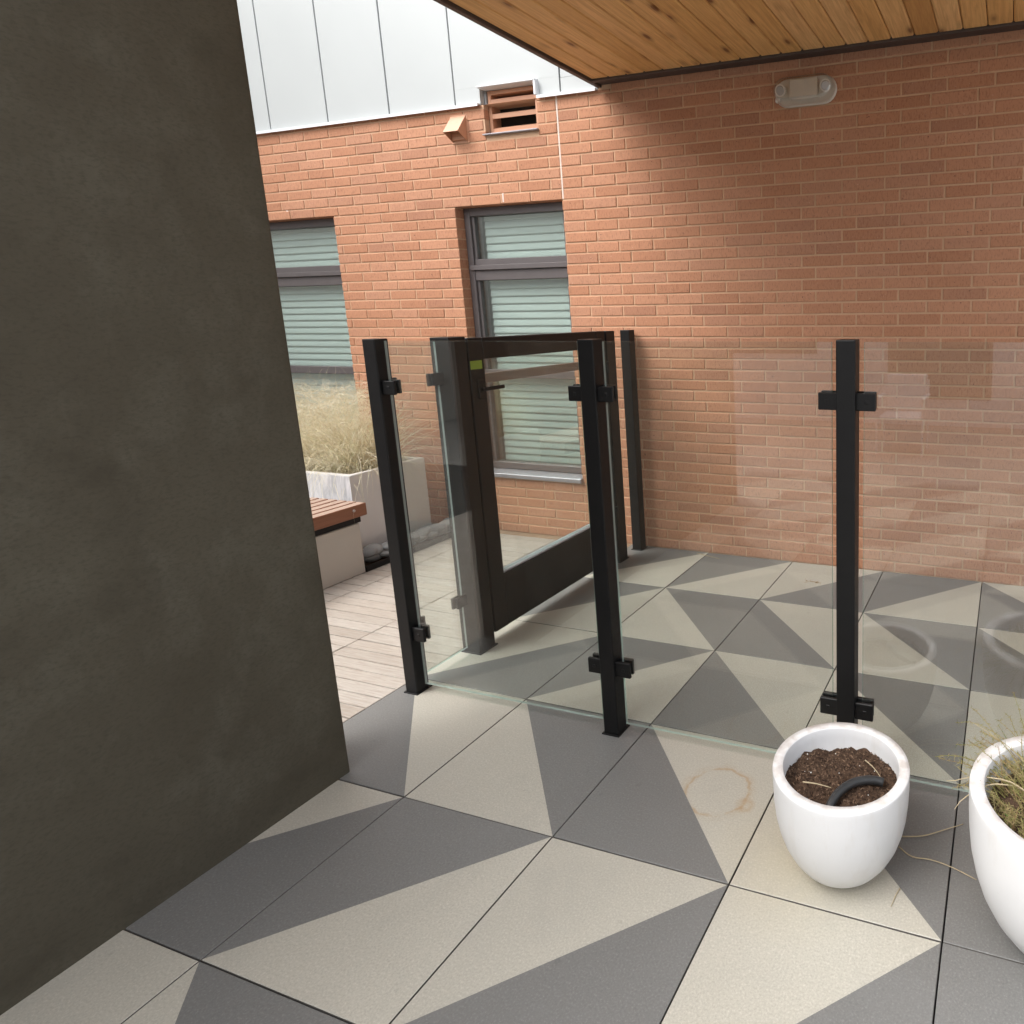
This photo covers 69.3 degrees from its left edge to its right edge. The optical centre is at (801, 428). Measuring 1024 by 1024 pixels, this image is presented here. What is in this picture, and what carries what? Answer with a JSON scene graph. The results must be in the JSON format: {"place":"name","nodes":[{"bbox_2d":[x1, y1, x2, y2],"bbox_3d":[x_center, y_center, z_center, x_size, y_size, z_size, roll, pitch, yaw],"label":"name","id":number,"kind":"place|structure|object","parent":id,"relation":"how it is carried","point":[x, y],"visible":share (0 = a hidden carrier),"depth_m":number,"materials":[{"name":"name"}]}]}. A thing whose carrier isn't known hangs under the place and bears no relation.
{"place":"outdoors","nodes":[
{"label":"outdoors","id":0,"kind":"place"},
{"bbox_2d":[323,534,555,722],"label":"deck","id":1,"kind":"structure","parent":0,"point":[364,635],"depth_m":3.59,"materials":[{"name":"beige wood"}]},
{"bbox_2d":[310,497,366,588],"bbox_3d":[-3.318,0.850,3.461,0.491,0.458,1.898,3,11,17],"label":"slatted bench","id":2,"kind":"object","parent":1,"relation":"on","point":[338,540],"visible":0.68,"depth_m":4.11,"materials":[{"name":"beige concrete"}]},
{"bbox_2d":[306,456,431,548],"bbox_3d":[-3.637,0.525,4.912,1.550,0.600,0.590,3,11,17],"label":"planter box","id":3,"kind":"object","parent":1,"relation":"on","point":[372,526],"visible":0.27,"depth_m":4.53,"materials":[{"name":"concrete"}]},
{"bbox_2d":[292,364,444,515],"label":"ornamental grass","id":4,"kind":"object","parent":3,"relation":"in","point":[328,449],"depth_m":4.59,"materials":[{"name":"beige plant"}]},
{"bbox_2d":[364,532,450,565],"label":"stone bed gravel","id":5,"kind":"structure","parent":1,"relation":"on","point":[382,558],"depth_m":4.76,"materials":[{"name":"black gravel"}]},
{"bbox_2d":[364,554,381,561],"bbox_3d":[-2.899,0.863,4.441,0.093,0.072,0.150,9,-2,13],"label":"river stone","id":6,"kind":"object","parent":5,"relation":"on","point":[374,558],"visible":0.45,"depth_m":4.41,"materials":[{"name":"grey stone"}]},
{"bbox_2d":[363,548,377,558],"bbox_3d":[-2.890,0.830,4.385,0.121,0.060,0.101,-14,11,-18],"label":"river stone","id":7,"kind":"object","parent":6,"relation":"on","point":[369,552],"visible":0.77,"depth_m":4.36,"materials":[{"name":"grey stone"}]},
{"bbox_2d":[363,543,382,554],"bbox_3d":[-2.896,0.815,4.451,0.121,0.060,0.101,14,21,6],"label":"river stone","id":8,"kind":"object","parent":6,"relation":"on","point":[379,547],"visible":0.7,"depth_m":4.44,"materials":[{"name":"grey stone"}]},
{"bbox_2d":[379,550,388,556],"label":"river stone","id":9,"kind":"object","parent":5,"relation":"on","point":[384,553],"visible":0.61,"depth_m":4.46,"materials":[{"name":"grey stone"}]},
{"bbox_2d":[381,542,388,550],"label":"river stone","id":10,"kind":"object","parent":9,"relation":"on","point":[384,545],"visible":0.51,"depth_m":4.48,"materials":[{"name":"grey stone"}]},
{"bbox_2d":[416,536,426,542],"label":"river stone","id":11,"kind":"object","parent":5,"relation":"on","point":[421,539],"visible":0.54,"depth_m":4.75,"materials":[{"name":"grey stone"}]},
{"bbox_2d":[414,526,430,536],"bbox_3d":[-2.763,0.752,4.799,0.103,0.064,0.145,6,22,10],"label":"river stone","id":12,"kind":"object","parent":11,"relation":"on","point":[424,531],"visible":0.81,"depth_m":4.78,"materials":[{"name":"grey stone"}]},
{"bbox_2d":[427,532,437,538],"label":"river stone","id":13,"kind":"object","parent":5,"relation":"on","point":[430,535],"visible":0.6,"depth_m":4.83,"materials":[{"name":"grey stone"}]},
{"bbox_2d":[425,524,438,531],"bbox_3d":[-2.753,0.742,4.865,0.150,0.072,0.093,-9,18,-14],"label":"river stone","id":14,"kind":"object","parent":13,"relation":"on","point":[434,527],"visible":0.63,"depth_m":4.85,"materials":[{"name":"grey stone"}]},
{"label":"river stone","id":15,"kind":"object","parent":5,"relation":"on","visible":0},
{"bbox_2d":[436,523,447,531],"bbox_3d":[-2.706,0.736,4.912,0.103,0.064,0.145,8,3,17],"label":"river stone","id":16,"kind":"object","parent":15,"relation":"on","point":[442,527],"visible":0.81,"depth_m":4.90,"materials":[{"name":"grey stone"}]},
{"bbox_2d":[365,533,450,571],"bbox_3d":[-2.781,0.829,4.746,0.200,0.039,0.933,3,11,17],"label":"edging strip","id":17,"kind":"object","parent":1,"relation":"on","point":[380,563],"visible":0.5,"depth_m":4.65,"materials":[{"name":"black metal"}]},
{"bbox_2d":[0,545,1023,1023],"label":"patio","id":18,"kind":"structure","parent":0,"point":[504,831],"depth_m":2.02,"materials":[{"name":"grey tile"}]},
{"bbox_2d":[0,0,349,1014],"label":"plaster wall","id":19,"kind":"structure","parent":18,"relation":"on","point":[170,718],"depth_m":1.78,"materials":[{"name":"grey paint"}]},
{"bbox_2d":[433,0,1023,87],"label":"canopy","id":20,"kind":"object","parent":19,"relation":"on","point":[597,43],"visible":1,"depth_m":3.39,"materials":[{"name":"brown wood"}]},
{"bbox_2d":[362,330,876,737],"bbox_3d":[-0.064,0.301,3.234,3.030,1.549,1.927,3,11,17],"label":"glass fence","id":21,"kind":"object","parent":18,"relation":"on","point":[847,400],"visible":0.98,"depth_m":2.70,"materials":[{"name":"black"}]},
{"bbox_2d":[465,331,618,631],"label":"swing gate","id":22,"kind":"structure","parent":21,"relation":"attached to","point":[520,587],"depth_m":3.46,"materials":[{"name":"metal"}]},
{"bbox_2d":[773,722,909,887],"bbox_3d":[0.117,1.143,1.957,0.400,0.330,0.400,3,11,17],"label":"plant pot","id":23,"kind":"object","parent":18,"relation":"on","point":[851,838],"visible":0.92,"depth_m":1.84,"materials":[{"name":"ceramic"}]},
{"bbox_2d":[803,781,830,787],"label":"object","id":24,"kind":"object","parent":23,"relation":"on","point":[815,783],"visible":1,"depth_m":1.90,"materials":[{"name":"beige plant"}]},
{"bbox_2d":[825,775,883,805],"bbox_3d":[0.140,1.045,1.878,0.226,0.064,0.057,-7,12,-32],"label":"hose piece","id":25,"kind":"object","parent":23,"relation":"on","point":[839,792],"visible":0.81,"depth_m":1.89,"materials":[{"name":"black rubber"}]},
{"bbox_2d":[902,824,962,836],"bbox_3d":[0.419,1.278,2.088,0.214,0.011,0.025,-3,10,-12],"label":"dry stalk","id":26,"kind":"object","parent":18,"relation":"on","point":[932,833],"visible":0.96,"depth_m":2.08,"materials":[{"name":"plant"}]},
{"bbox_2d":[899,846,976,879],"bbox_3d":[0.401,1.299,1.968,0.242,0.011,0.020,5,12,30],"label":"dry stalk","id":27,"kind":"object","parent":18,"relation":"on","point":[935,861],"visible":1,"depth_m":1.97,"materials":[{"name":"plant"}]},
{"bbox_2d":[969,735,1023,952],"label":"plant pot","id":28,"kind":"object","parent":18,"relation":"on","point":[997,845],"visible":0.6,"depth_m":1.62,"materials":[{"name":"ceramic"}]},
{"bbox_2d":[936,692,1023,837],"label":"straggly plant","id":29,"kind":"object","parent":28,"relation":"in","point":[1017,774],"visible":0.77,"depth_m":1.79,"materials":[{"name":"plant"}]},
{"bbox_2d":[947,724,1023,808],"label":"bare stalks","id":30,"kind":"object","parent":28,"relation":"on","point":[1020,788],"visible":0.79,"depth_m":1.76,"materials":[{"name":"plant"}]},
{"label":"ground","id":31,"kind":"structure","parent":0,"visible":0},
{"bbox_2d":[256,29,1023,586],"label":"brick wall","id":32,"kind":"structure","parent":31,"relation":"on","point":[738,251],"depth_m":4.24,"materials":[{"name":"brick"}]},
{"bbox_2d":[269,218,359,437],"bbox_3d":[-4.139,-0.734,5.523,1.218,1.928,0.110,3,11,17],"label":"window","id":33,"kind":"structure","parent":32,"relation":"in","point":[307,264],"depth_m":5.48,"materials":[{"name":"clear glass"}]},
{"bbox_2d":[237,0,598,133],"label":"panel wall","id":34,"kind":"structure","parent":32,"relation":"attached to","point":[312,63],"depth_m":4.72,"materials":[{"name":"white metal"}]},
{"bbox_2d":[443,114,469,144],"bbox_3d":[-2.395,-2.082,4.551,0.150,0.189,0.092,3,11,17],"label":"exhaust hood","id":35,"kind":"object","parent":32,"relation":"attached to","point":[456,131],"visible":1,"depth_m":4.56,"materials":[{"name":"metal"}]},
{"bbox_2d":[476,78,538,135],"bbox_3d":[-1.953,-2.173,4.497,0.481,0.313,0.172,3,11,17],"label":"louvre vent","id":36,"kind":"object","parent":32,"relation":"attached to","point":[514,120],"visible":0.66,"depth_m":4.50,"materials":[{"name":"metal"}]},
{"bbox_2d":[463,202,582,483],"bbox_3d":[-2.009,-0.618,4.855,0.942,1.975,0.280,3,11,17],"label":"window","id":37,"kind":"structure","parent":32,"relation":"in","point":[524,265],"depth_m":4.88,"materials":[{"name":"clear glass"}]},
{"bbox_2d":[773,73,836,107],"bbox_3d":[0.013,-1.956,3.793,0.374,0.156,0.094,3,11,17],"label":"emergency light","id":38,"kind":"object","parent":32,"relation":"attached to","point":[807,91],"visible":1,"depth_m":3.79,"materials":[{"name":"plastic"}]},
{"label":"river stone","id":39,"kind":"object","parent":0,"visible":0},
{"bbox_2d":[439,519,449,526],"bbox_3d":[-2.698,0.724,4.983,0.101,0.060,0.121,-11,16,19],"label":"river stone","id":40,"kind":"object","parent":39,"relation":"on","point":[446,521],"visible":0.43,"depth_m":4.96,"materials":[{"name":"grey stone"}]},
{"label":"river stone","id":41,"kind":"object","parent":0,"visible":0},
{"bbox_2d":[411,532,419,540],"bbox_3d":[-2.797,0.771,4.714,0.121,0.060,0.101,6,-2,-11],"label":"river stone","id":42,"kind":"object","parent":41,"relation":"on","point":[415,536],"visible":0.56,"depth_m":4.70,"materials":[{"name":"grey stone"}]}
]}

